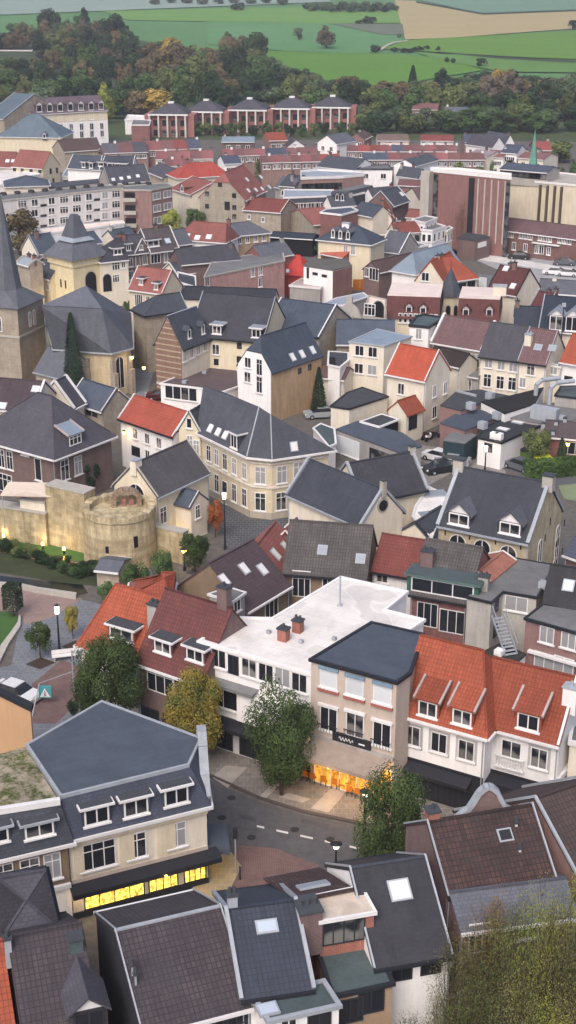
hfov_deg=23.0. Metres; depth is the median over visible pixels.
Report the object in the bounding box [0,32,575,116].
woodland floor
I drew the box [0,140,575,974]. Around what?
ground
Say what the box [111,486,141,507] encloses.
ruined vault
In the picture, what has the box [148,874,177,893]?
shop window
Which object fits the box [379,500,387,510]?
round window
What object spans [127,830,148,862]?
window
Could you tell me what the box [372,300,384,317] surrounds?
doorway
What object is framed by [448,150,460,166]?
terraced house
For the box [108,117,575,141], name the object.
meadow
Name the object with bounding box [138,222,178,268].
brick house
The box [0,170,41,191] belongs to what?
flat house
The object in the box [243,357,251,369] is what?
window
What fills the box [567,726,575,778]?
white wing
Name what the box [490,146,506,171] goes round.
house
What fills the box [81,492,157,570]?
round bastion
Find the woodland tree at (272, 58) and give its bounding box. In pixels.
[269,56,281,66]
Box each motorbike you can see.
[421,430,430,439]
[425,431,432,441]
[428,430,439,438]
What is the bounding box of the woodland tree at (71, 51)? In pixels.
[61,44,77,65]
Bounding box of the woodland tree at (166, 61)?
[150,49,170,66]
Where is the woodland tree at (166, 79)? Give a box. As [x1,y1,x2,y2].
[154,71,177,96]
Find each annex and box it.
[159,368,237,410]
[173,487,208,537]
[319,251,349,260]
[327,351,348,405]
[386,394,425,440]
[411,485,446,537]
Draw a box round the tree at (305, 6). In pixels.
[302,2,308,9]
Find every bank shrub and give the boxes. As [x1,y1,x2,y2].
[0,539,9,552]
[2,538,11,553]
[9,538,19,549]
[10,546,19,554]
[12,548,28,558]
[19,541,30,550]
[22,543,34,557]
[31,549,45,562]
[37,552,48,565]
[45,555,57,569]
[53,554,62,563]
[56,559,68,572]
[60,554,71,563]
[62,561,77,574]
[66,565,81,575]
[74,567,86,578]
[77,560,87,571]
[80,563,95,575]
[85,559,97,573]
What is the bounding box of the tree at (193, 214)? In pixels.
[185,208,205,225]
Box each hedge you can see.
[522,455,575,478]
[533,453,551,458]
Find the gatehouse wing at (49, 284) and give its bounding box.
[37,254,55,302]
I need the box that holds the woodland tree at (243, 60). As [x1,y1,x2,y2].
[234,55,251,71]
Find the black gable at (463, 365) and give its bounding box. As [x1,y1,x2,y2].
[432,345,478,396]
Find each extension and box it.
[254,978,342,1023]
[317,949,395,1023]
[439,389,507,432]
[439,409,501,452]
[448,872,575,1023]
[467,369,480,389]
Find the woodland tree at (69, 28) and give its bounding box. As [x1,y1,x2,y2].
[62,23,75,34]
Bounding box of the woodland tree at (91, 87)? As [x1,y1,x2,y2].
[78,79,99,95]
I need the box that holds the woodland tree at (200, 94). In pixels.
[192,74,220,104]
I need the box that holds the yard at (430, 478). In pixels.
[421,445,505,484]
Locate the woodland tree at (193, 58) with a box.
[184,55,204,72]
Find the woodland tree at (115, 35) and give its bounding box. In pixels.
[110,30,122,48]
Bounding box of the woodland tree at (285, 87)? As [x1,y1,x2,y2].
[279,75,313,102]
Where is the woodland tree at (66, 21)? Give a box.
[62,19,73,26]
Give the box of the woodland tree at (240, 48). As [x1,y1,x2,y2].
[232,45,248,64]
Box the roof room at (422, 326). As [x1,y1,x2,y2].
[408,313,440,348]
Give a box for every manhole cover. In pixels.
[217,815,225,819]
[227,795,235,799]
[247,835,255,839]
[290,827,298,831]
[326,837,334,841]
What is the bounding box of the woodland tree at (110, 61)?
[96,55,113,77]
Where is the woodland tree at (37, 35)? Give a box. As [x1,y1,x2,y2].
[32,30,43,43]
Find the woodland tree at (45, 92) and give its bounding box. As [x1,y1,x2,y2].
[28,84,56,97]
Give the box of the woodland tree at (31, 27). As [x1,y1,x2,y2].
[25,25,38,38]
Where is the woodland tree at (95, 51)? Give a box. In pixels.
[75,42,99,66]
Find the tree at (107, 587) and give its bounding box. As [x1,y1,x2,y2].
[96,581,112,600]
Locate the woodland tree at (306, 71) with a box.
[298,68,315,75]
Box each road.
[176,782,395,892]
[233,845,317,887]
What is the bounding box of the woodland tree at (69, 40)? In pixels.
[61,37,82,56]
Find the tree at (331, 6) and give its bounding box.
[327,2,336,11]
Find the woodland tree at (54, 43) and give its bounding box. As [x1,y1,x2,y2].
[48,40,63,49]
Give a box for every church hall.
[284,456,406,550]
[339,444,429,527]
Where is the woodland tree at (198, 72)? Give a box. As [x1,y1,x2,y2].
[186,55,216,87]
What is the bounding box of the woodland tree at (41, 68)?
[33,59,51,83]
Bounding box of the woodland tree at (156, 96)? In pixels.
[140,88,174,110]
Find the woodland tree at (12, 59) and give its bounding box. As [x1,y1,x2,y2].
[0,57,15,62]
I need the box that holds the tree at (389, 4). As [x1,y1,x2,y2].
[386,2,394,10]
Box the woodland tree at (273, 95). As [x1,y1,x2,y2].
[254,87,283,105]
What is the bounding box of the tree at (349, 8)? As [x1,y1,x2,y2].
[344,5,353,11]
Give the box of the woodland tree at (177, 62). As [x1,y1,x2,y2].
[168,57,185,71]
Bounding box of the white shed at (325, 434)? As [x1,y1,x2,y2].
[312,423,336,467]
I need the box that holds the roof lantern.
[499,162,560,187]
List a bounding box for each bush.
[395,1006,431,1023]
[419,918,491,1023]
[422,983,463,1023]
[441,958,511,1023]
[454,876,517,1023]
[471,892,544,1023]
[473,963,550,1023]
[502,870,571,1023]
[513,979,575,1023]
[519,879,575,1023]
[546,987,575,1023]
[547,872,575,1020]
[554,944,575,1023]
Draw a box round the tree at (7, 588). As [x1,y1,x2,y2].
[1,581,23,616]
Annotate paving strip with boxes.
[212,765,246,787]
[261,781,279,797]
[280,793,308,802]
[311,787,344,811]
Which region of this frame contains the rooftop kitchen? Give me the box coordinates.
[510,376,575,432]
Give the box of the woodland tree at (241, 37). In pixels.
[238,35,246,40]
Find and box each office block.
[283,189,333,208]
[300,169,364,191]
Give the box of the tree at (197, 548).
[179,531,210,572]
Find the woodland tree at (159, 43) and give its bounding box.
[154,41,162,47]
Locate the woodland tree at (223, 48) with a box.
[213,44,232,66]
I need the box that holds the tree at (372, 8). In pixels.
[369,3,378,11]
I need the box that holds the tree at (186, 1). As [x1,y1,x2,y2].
[181,0,193,2]
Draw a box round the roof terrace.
[485,643,525,662]
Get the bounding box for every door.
[0,473,11,490]
[122,497,133,505]
[164,385,173,399]
[173,386,180,400]
[181,387,188,401]
[189,388,197,402]
[221,480,227,504]
[292,570,310,596]
[336,434,358,459]
[408,414,416,430]
[417,601,437,628]
[439,608,464,634]
[479,277,486,286]
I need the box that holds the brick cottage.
[361,252,411,298]
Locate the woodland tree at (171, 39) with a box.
[161,36,180,43]
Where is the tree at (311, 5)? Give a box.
[308,2,314,10]
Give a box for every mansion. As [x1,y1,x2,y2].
[0,392,117,499]
[195,387,336,519]
[315,222,386,286]
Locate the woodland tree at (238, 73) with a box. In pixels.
[229,65,252,87]
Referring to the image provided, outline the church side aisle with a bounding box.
[32,345,85,384]
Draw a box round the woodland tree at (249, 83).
[237,74,261,93]
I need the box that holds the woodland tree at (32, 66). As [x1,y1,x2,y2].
[28,58,40,76]
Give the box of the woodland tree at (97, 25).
[90,20,102,34]
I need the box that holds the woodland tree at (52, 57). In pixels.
[43,49,61,78]
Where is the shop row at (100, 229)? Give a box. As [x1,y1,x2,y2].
[40,220,124,244]
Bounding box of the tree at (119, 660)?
[69,627,149,712]
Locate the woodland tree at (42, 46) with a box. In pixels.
[32,40,49,57]
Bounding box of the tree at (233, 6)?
[230,3,240,9]
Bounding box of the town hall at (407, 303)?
[386,282,443,334]
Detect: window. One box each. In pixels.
[0,449,5,469]
[0,862,13,872]
[6,450,14,471]
[18,200,26,207]
[19,856,39,868]
[31,199,38,207]
[31,209,38,217]
[34,457,42,481]
[43,851,64,881]
[48,197,55,205]
[48,207,55,215]
[48,218,54,225]
[56,891,68,913]
[59,196,68,203]
[59,206,68,213]
[59,216,67,223]
[60,458,70,480]
[72,194,80,201]
[72,204,80,212]
[74,454,83,476]
[79,123,83,130]
[80,837,118,875]
[84,883,144,910]
[85,203,92,211]
[86,193,92,200]
[86,214,91,221]
[101,191,108,199]
[101,202,107,209]
[102,212,108,219]
[112,190,119,197]
[112,200,119,207]
[112,211,119,218]
[112,262,119,270]
[112,274,119,282]
[116,356,124,388]
[121,262,126,268]
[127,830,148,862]
[128,257,133,267]
[129,271,132,280]
[130,484,143,494]
[131,445,139,456]
[132,428,138,440]
[133,536,137,547]
[134,294,138,305]
[139,294,142,303]
[141,705,158,720]
[142,255,147,265]
[144,433,150,445]
[145,449,149,456]
[147,671,173,695]
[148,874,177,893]
[150,253,160,263]
[153,192,160,200]
[153,204,161,212]
[154,216,161,224]
[155,437,161,449]
[160,505,168,523]
[163,190,170,198]
[163,202,171,210]
[164,253,167,262]
[167,820,188,851]
[171,130,175,135]
[180,130,184,135]
[182,351,187,362]
[184,867,206,883]
[185,418,192,429]
[186,435,192,444]
[189,348,194,359]
[193,440,200,456]
[195,504,201,520]
[196,346,201,355]
[203,343,207,352]
[205,277,209,285]
[205,444,211,463]
[206,1009,223,1023]
[211,344,219,355]
[211,648,227,671]
[213,448,219,467]
[213,473,219,494]
[214,359,218,364]
[216,688,236,713]
[216,732,232,751]
[221,453,227,472]
[224,201,229,209]
[227,1015,245,1023]
[228,654,238,675]
[230,457,236,476]
[230,483,236,503]
[233,599,242,613]
[237,342,241,348]
[239,657,257,681]
[239,737,264,760]
[240,462,247,481]
[240,487,247,508]
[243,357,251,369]
[243,371,251,383]
[245,236,249,243]
[250,116,254,121]
[250,268,255,277]
[253,466,266,485]
[254,492,266,512]
[255,358,262,376]
[255,376,262,394]
[257,661,273,685]
[258,266,263,276]
[258,277,262,287]
[261,235,266,241]
[265,598,277,616]
[273,666,290,689]
[275,491,287,511]
[276,465,287,485]
[280,1019,296,1023]
[284,114,288,119]
[289,671,308,696]
[293,461,303,478]
[298,203,305,208]
[301,114,305,119]
[306,202,315,207]
[307,1011,331,1023]
[313,764,339,788]
[315,183,323,188]
[317,669,338,692]
[318,706,337,733]
[320,183,328,188]
[322,579,331,585]
[322,917,364,946]
[325,113,329,118]
[329,356,335,364]
[330,183,338,188]
[330,769,356,793]
[339,996,363,1023]
[342,113,346,118]
[343,245,347,251]
[343,677,364,700]
[346,712,363,738]
[347,774,365,796]
[351,244,355,255]
[353,363,363,374]
[354,345,364,356]
[358,989,384,1015]
[364,267,368,277]
[364,303,375,315]
[364,769,392,800]
[366,364,376,376]
[367,347,377,358]
[369,267,378,280]
[371,684,392,708]
[371,722,391,751]
[375,575,388,585]
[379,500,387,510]
[380,173,385,178]
[391,968,412,981]
[396,383,404,395]
[397,313,402,323]
[403,313,407,323]
[408,725,420,749]
[414,328,421,340]
[417,778,442,802]
[420,272,429,282]
[420,963,441,976]
[421,234,425,242]
[426,234,431,242]
[428,731,447,756]
[431,405,437,419]
[432,384,437,398]
[434,783,459,807]
[443,381,447,395]
[446,305,450,314]
[449,534,465,542]
[451,786,476,806]
[453,305,457,315]
[455,738,474,764]
[459,282,466,288]
[467,280,474,286]
[468,379,471,389]
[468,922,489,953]
[471,353,478,368]
[474,539,490,552]
[482,373,491,387]
[483,359,492,368]
[484,442,492,452]
[493,623,497,638]
[494,599,498,613]
[495,376,504,390]
[496,361,505,371]
[499,738,521,765]
[500,168,523,176]
[500,545,516,556]
[503,594,528,614]
[506,169,529,177]
[506,377,515,391]
[508,362,517,373]
[512,242,515,250]
[516,928,538,942]
[517,171,540,178]
[518,377,525,388]
[522,173,546,179]
[523,243,527,252]
[525,365,534,376]
[527,746,547,772]
[534,650,553,669]
[536,245,543,254]
[537,185,541,220]
[537,539,542,561]
[537,625,554,646]
[544,185,548,221]
[546,247,550,255]
[550,363,557,375]
[551,186,556,222]
[553,654,573,673]
[554,537,559,561]
[555,525,559,549]
[558,187,562,222]
[558,631,575,652]
[564,441,575,454]
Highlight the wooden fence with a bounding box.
[353,279,362,289]
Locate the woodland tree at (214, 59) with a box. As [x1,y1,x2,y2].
[202,50,221,70]
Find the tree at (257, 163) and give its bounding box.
[254,159,260,178]
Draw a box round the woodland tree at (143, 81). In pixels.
[133,71,159,93]
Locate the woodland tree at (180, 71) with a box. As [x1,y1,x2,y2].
[174,65,193,78]
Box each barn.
[172,176,212,227]
[197,164,271,222]
[389,242,459,282]
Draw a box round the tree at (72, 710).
[65,699,78,715]
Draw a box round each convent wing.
[129,291,187,372]
[181,285,278,307]
[197,291,285,369]
[278,297,352,368]
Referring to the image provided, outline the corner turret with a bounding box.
[443,261,460,315]
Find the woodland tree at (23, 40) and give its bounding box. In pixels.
[10,24,32,48]
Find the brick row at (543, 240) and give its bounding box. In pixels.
[507,217,575,260]
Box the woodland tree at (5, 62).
[0,58,14,70]
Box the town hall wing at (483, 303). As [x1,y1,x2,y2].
[457,284,506,321]
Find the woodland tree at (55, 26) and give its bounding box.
[51,22,62,35]
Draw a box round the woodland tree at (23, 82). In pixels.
[14,74,33,92]
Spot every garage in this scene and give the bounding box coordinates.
[335,421,421,465]
[457,233,489,260]
[477,274,492,286]
[477,420,540,469]
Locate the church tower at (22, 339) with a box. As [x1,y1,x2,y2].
[0,194,45,379]
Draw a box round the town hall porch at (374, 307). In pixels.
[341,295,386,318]
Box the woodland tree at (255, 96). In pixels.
[235,90,262,103]
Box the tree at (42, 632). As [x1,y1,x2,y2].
[24,621,52,658]
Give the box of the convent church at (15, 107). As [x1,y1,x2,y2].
[0,92,47,132]
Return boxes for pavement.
[192,852,240,899]
[208,747,455,825]
[479,255,575,269]
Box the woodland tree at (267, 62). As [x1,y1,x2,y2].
[251,53,271,74]
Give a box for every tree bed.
[26,658,55,668]
[62,641,76,648]
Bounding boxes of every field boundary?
[416,1,575,13]
[437,51,575,62]
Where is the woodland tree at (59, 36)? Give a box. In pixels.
[54,24,70,42]
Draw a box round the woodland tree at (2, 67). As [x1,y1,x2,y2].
[0,64,12,83]
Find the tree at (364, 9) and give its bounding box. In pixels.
[359,3,367,11]
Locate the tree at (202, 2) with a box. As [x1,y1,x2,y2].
[196,0,208,3]
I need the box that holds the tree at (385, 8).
[381,4,389,11]
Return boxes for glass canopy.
[324,292,367,318]
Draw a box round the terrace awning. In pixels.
[0,482,50,540]
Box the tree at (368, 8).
[366,4,375,11]
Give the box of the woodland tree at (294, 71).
[283,68,303,76]
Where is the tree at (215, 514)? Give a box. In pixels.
[207,498,223,537]
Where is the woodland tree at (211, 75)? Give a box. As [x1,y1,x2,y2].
[194,69,224,98]
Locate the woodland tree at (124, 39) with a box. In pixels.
[120,31,140,44]
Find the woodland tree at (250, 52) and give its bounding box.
[246,49,266,66]
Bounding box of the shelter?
[359,413,399,430]
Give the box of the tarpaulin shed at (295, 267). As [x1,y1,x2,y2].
[284,254,306,295]
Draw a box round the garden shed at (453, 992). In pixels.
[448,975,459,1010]
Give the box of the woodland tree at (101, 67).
[92,56,110,82]
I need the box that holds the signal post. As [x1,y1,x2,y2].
[233,827,237,872]
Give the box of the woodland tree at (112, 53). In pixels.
[108,49,124,64]
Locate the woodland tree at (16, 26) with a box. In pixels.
[13,22,26,37]
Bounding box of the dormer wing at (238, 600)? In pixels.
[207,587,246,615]
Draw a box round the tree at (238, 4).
[235,2,244,9]
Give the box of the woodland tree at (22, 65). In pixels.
[12,58,30,73]
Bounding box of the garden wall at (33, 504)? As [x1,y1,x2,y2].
[19,497,46,511]
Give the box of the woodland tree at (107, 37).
[92,32,110,44]
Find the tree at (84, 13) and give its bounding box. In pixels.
[77,7,89,22]
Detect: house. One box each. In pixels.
[0,151,17,170]
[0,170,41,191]
[0,377,56,414]
[0,687,33,752]
[0,747,76,915]
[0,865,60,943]
[0,937,14,1023]
[2,175,50,193]
[2,911,111,1023]
[11,149,60,182]
[16,251,44,303]
[20,229,55,258]
[49,179,99,189]
[50,374,87,414]
[52,136,98,172]
[62,169,67,181]
[66,154,105,180]
[73,583,161,713]
[87,230,102,246]
[93,888,253,1023]
[97,155,137,173]
[97,231,129,305]
[98,163,150,185]
[100,140,118,155]
[101,224,134,245]
[110,439,212,525]
[117,139,133,155]
[117,393,186,467]
[119,230,148,283]
[127,265,183,336]
[127,571,177,594]
[131,139,148,168]
[135,581,246,752]
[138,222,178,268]
[144,101,198,137]
[145,138,161,167]
[147,159,179,182]
[153,305,212,388]
[155,148,166,164]
[159,137,174,150]
[162,262,195,274]
[164,156,173,166]
[166,158,224,185]
[167,148,178,158]
[169,241,240,285]
[172,137,187,150]
[172,228,193,247]
[173,156,182,167]
[177,271,195,285]
[177,538,293,616]
[178,147,189,158]
[183,156,193,164]
[185,136,201,149]
[185,217,240,250]
[188,99,231,134]
[190,147,201,161]
[201,147,212,161]
[211,883,315,1023]
[217,152,241,170]
[221,133,254,148]
[221,146,233,154]
[226,97,274,131]
[231,221,271,255]
[233,146,244,164]
[236,321,323,419]
[242,192,297,241]
[243,146,254,175]
[244,235,294,269]
[254,145,265,175]
[255,520,286,572]
[259,152,271,186]
[261,132,287,147]
[263,867,353,978]
[265,145,276,154]
[268,96,316,130]
[269,231,319,256]
[270,152,281,185]
[273,173,300,198]
[275,145,286,154]
[278,170,304,198]
[280,152,291,175]
[280,515,301,539]
[282,132,303,147]
[282,519,377,605]
[286,145,297,154]
[289,278,322,302]
[290,151,301,174]
[290,207,325,237]
[296,144,307,153]
[300,151,311,169]
[303,258,351,302]
[307,144,317,153]
[310,95,357,129]
[310,151,320,168]
[316,132,356,156]
[316,151,373,169]
[320,151,329,160]
[320,206,358,235]
[322,190,356,207]
[324,851,453,1023]
[330,387,388,428]
[336,319,394,366]
[337,184,372,193]
[346,142,357,157]
[351,129,372,144]
[352,191,365,206]
[356,164,392,186]
[356,201,392,233]
[358,142,368,157]
[363,150,375,163]
[365,182,392,201]
[368,185,410,221]
[369,142,380,152]
[370,532,424,614]
[375,150,387,163]
[376,134,408,144]
[378,196,396,226]
[380,142,391,152]
[384,226,419,257]
[384,342,451,431]
[387,150,399,181]
[387,217,420,241]
[391,142,402,152]
[392,152,439,186]
[395,161,423,185]
[397,179,420,192]
[400,150,411,160]
[401,633,496,807]
[402,142,413,152]
[402,802,556,930]
[404,537,490,643]
[405,187,419,208]
[405,208,419,220]
[411,215,437,241]
[412,100,439,114]
[412,150,423,156]
[413,251,454,283]
[414,142,424,152]
[417,241,428,249]
[419,252,480,288]
[420,135,453,144]
[420,223,445,247]
[424,150,435,156]
[425,142,435,152]
[430,312,496,369]
[436,142,446,152]
[436,150,447,166]
[444,104,468,115]
[445,226,452,247]
[447,142,457,152]
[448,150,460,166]
[452,776,575,984]
[460,150,472,168]
[461,132,485,152]
[465,134,504,152]
[465,557,549,651]
[472,146,499,170]
[472,150,484,169]
[477,550,516,583]
[478,321,528,395]
[484,655,575,792]
[486,131,514,144]
[488,260,541,323]
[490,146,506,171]
[500,144,526,162]
[513,298,540,327]
[516,326,564,402]
[517,148,558,166]
[523,603,575,674]
[529,138,551,152]
[530,286,558,307]
[538,294,575,347]
[539,275,575,296]
[541,417,575,457]
[542,563,575,609]
[558,332,575,386]
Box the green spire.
[529,131,536,164]
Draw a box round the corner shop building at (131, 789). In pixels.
[26,700,229,918]
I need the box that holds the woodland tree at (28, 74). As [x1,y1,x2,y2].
[14,68,33,87]
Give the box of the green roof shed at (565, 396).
[554,385,575,407]
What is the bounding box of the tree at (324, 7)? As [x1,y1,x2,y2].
[322,2,327,10]
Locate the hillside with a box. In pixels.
[0,0,575,82]
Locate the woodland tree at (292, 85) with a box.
[285,76,300,94]
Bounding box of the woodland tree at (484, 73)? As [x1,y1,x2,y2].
[480,70,503,77]
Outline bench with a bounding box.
[51,648,76,661]
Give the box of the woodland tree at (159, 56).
[146,49,168,72]
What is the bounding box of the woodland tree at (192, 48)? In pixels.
[182,44,202,59]
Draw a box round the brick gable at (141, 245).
[134,237,146,267]
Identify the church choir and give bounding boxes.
[41,286,135,393]
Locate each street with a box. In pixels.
[135,367,152,395]
[209,504,287,550]
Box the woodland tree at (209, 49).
[199,47,219,52]
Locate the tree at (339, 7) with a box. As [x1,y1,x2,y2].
[336,1,344,10]
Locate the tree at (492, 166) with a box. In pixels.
[490,162,496,170]
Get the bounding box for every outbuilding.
[76,377,129,442]
[319,364,353,404]
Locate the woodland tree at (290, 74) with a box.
[286,73,306,82]
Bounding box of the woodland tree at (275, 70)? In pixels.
[268,65,285,87]
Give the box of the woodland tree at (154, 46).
[144,42,159,55]
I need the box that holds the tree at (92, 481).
[84,463,99,486]
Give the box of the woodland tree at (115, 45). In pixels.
[109,40,129,55]
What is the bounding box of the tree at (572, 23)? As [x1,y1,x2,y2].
[567,20,575,29]
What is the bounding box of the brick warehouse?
[203,252,284,300]
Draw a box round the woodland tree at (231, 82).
[219,78,242,101]
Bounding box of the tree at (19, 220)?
[5,208,38,254]
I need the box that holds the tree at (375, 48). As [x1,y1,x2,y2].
[370,45,380,52]
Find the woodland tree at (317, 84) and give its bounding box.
[303,74,322,92]
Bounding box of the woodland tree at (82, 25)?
[76,18,90,32]
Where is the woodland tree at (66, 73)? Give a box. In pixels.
[51,67,74,82]
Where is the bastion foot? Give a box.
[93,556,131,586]
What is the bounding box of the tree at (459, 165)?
[453,161,465,167]
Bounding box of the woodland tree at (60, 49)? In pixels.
[45,44,68,65]
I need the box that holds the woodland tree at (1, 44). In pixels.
[0,35,4,48]
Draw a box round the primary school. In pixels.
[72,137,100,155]
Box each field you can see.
[0,0,330,14]
[104,7,400,22]
[188,47,483,84]
[208,21,402,52]
[331,23,403,34]
[384,31,575,58]
[395,0,575,38]
[417,52,575,71]
[421,0,575,12]
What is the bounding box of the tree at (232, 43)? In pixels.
[218,37,238,53]
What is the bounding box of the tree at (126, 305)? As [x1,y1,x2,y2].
[123,300,129,310]
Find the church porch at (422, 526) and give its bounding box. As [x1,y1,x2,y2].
[401,505,441,538]
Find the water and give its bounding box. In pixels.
[0,576,87,595]
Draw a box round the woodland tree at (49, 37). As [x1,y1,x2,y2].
[42,32,58,43]
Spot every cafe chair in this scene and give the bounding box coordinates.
[302,771,308,778]
[309,772,316,783]
[320,775,326,786]
[331,778,336,789]
[346,785,352,796]
[355,788,361,796]
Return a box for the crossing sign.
[32,650,74,716]
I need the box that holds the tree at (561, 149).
[550,141,573,162]
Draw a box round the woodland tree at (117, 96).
[107,88,128,114]
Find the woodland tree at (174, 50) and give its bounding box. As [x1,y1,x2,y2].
[165,42,190,63]
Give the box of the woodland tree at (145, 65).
[134,57,156,88]
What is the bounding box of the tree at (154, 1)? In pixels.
[148,0,159,3]
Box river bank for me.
[0,553,96,585]
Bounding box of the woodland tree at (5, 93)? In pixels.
[0,84,13,102]
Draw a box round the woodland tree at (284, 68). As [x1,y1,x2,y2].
[267,60,288,75]
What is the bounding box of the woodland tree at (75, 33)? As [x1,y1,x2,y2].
[69,28,82,42]
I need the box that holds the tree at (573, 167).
[569,159,575,173]
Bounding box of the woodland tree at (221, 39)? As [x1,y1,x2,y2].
[217,35,232,46]
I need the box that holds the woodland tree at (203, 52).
[199,49,212,57]
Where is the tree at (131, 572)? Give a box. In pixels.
[119,562,150,583]
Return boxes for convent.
[29,95,108,144]
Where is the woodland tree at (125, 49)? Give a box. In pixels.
[120,39,141,60]
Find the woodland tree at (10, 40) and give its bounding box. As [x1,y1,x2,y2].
[1,34,17,48]
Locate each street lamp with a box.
[54,604,60,653]
[180,548,185,570]
[222,490,226,549]
[330,840,342,861]
[359,788,368,837]
[484,444,487,469]
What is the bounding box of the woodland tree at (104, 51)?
[96,47,110,56]
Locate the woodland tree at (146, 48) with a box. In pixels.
[135,43,154,57]
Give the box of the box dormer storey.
[313,886,376,979]
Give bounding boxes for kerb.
[0,615,20,662]
[209,774,390,829]
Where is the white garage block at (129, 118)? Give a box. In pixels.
[124,114,143,133]
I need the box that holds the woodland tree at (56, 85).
[49,75,72,95]
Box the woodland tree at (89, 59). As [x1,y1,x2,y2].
[75,52,93,67]
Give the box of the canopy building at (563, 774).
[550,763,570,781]
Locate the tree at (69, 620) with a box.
[64,605,77,638]
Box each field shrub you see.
[361,16,370,23]
[370,17,376,23]
[406,48,415,52]
[413,46,423,49]
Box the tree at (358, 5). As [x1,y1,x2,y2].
[356,3,364,11]
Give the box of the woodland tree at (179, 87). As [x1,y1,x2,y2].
[168,76,193,106]
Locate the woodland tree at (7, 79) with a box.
[0,67,18,97]
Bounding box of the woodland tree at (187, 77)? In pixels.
[181,73,195,98]
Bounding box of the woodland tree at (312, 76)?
[308,73,323,82]
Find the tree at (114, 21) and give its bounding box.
[98,13,127,41]
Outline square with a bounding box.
[0,599,100,738]
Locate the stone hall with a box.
[436,456,564,563]
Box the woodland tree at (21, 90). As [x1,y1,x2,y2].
[16,88,25,92]
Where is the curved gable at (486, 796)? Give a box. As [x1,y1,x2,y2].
[455,782,509,814]
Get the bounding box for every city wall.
[0,500,49,545]
[44,479,95,552]
[155,522,188,563]
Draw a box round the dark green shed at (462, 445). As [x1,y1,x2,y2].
[443,432,476,459]
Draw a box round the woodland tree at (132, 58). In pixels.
[124,51,142,78]
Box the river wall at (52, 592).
[0,581,76,598]
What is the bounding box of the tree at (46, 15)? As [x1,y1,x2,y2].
[36,8,60,32]
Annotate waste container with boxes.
[520,446,532,457]
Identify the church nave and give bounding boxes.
[509,172,575,224]
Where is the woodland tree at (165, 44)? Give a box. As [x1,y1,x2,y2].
[160,39,170,51]
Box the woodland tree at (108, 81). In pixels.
[95,76,111,93]
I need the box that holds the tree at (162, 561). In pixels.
[149,550,173,574]
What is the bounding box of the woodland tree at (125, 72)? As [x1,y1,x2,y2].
[115,62,133,87]
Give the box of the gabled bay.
[176,404,201,457]
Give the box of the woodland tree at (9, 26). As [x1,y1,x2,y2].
[5,23,14,32]
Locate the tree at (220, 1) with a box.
[213,0,223,3]
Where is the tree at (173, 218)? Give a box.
[161,208,181,228]
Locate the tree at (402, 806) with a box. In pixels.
[351,759,430,857]
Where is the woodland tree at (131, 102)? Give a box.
[120,90,149,114]
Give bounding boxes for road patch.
[238,814,256,822]
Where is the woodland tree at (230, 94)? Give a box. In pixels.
[215,84,242,107]
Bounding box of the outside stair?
[491,604,517,655]
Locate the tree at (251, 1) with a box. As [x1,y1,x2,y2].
[245,0,256,3]
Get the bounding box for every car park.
[477,254,575,281]
[503,458,575,489]
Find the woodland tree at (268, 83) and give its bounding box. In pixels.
[260,75,279,101]
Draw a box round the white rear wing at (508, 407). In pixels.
[481,387,543,421]
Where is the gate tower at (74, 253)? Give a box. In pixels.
[43,213,105,298]
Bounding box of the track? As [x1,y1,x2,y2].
[381,40,407,49]
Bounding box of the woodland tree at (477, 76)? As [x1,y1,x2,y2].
[463,73,482,80]
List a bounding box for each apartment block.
[0,182,123,249]
[122,181,172,233]
[196,576,425,777]
[348,328,412,394]
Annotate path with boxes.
[0,551,77,565]
[0,588,81,624]
[32,660,79,722]
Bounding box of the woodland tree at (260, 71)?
[250,62,268,88]
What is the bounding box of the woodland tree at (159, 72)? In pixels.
[149,66,175,88]
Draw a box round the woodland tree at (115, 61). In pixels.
[110,55,129,77]
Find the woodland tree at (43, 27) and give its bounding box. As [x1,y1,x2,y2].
[38,19,53,36]
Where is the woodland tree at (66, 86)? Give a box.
[54,80,83,96]
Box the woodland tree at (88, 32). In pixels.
[80,26,94,46]
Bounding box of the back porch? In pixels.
[550,359,561,402]
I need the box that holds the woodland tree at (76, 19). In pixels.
[73,15,86,27]
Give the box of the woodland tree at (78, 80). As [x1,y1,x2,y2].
[67,67,97,94]
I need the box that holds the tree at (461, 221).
[452,202,469,242]
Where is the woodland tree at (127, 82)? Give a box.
[115,76,135,92]
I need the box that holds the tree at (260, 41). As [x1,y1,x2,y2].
[241,32,268,58]
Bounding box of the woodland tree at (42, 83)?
[33,78,50,90]
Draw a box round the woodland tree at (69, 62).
[60,56,75,72]
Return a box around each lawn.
[0,612,17,644]
[2,539,83,560]
[559,484,575,500]
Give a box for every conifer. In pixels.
[62,312,85,385]
[309,367,327,418]
[556,437,565,456]
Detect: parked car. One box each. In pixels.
[0,677,40,703]
[145,388,160,399]
[303,406,330,419]
[421,447,445,459]
[421,458,452,475]
[433,453,471,466]
[504,456,528,473]
[507,251,530,259]
[542,266,562,275]
[553,257,575,265]
[555,268,575,277]
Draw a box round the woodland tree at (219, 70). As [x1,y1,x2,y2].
[214,60,228,80]
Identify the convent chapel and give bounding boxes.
[0,114,73,153]
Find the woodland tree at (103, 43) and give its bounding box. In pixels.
[93,39,112,56]
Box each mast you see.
[286,269,288,297]
[561,303,565,337]
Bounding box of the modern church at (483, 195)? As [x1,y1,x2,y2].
[419,167,511,256]
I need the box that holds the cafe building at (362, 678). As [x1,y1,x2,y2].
[302,621,425,800]
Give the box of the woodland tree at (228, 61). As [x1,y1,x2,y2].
[220,52,236,78]
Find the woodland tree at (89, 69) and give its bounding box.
[72,59,94,78]
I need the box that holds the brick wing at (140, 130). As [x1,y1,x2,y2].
[131,119,150,141]
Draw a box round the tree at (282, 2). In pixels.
[277,0,287,4]

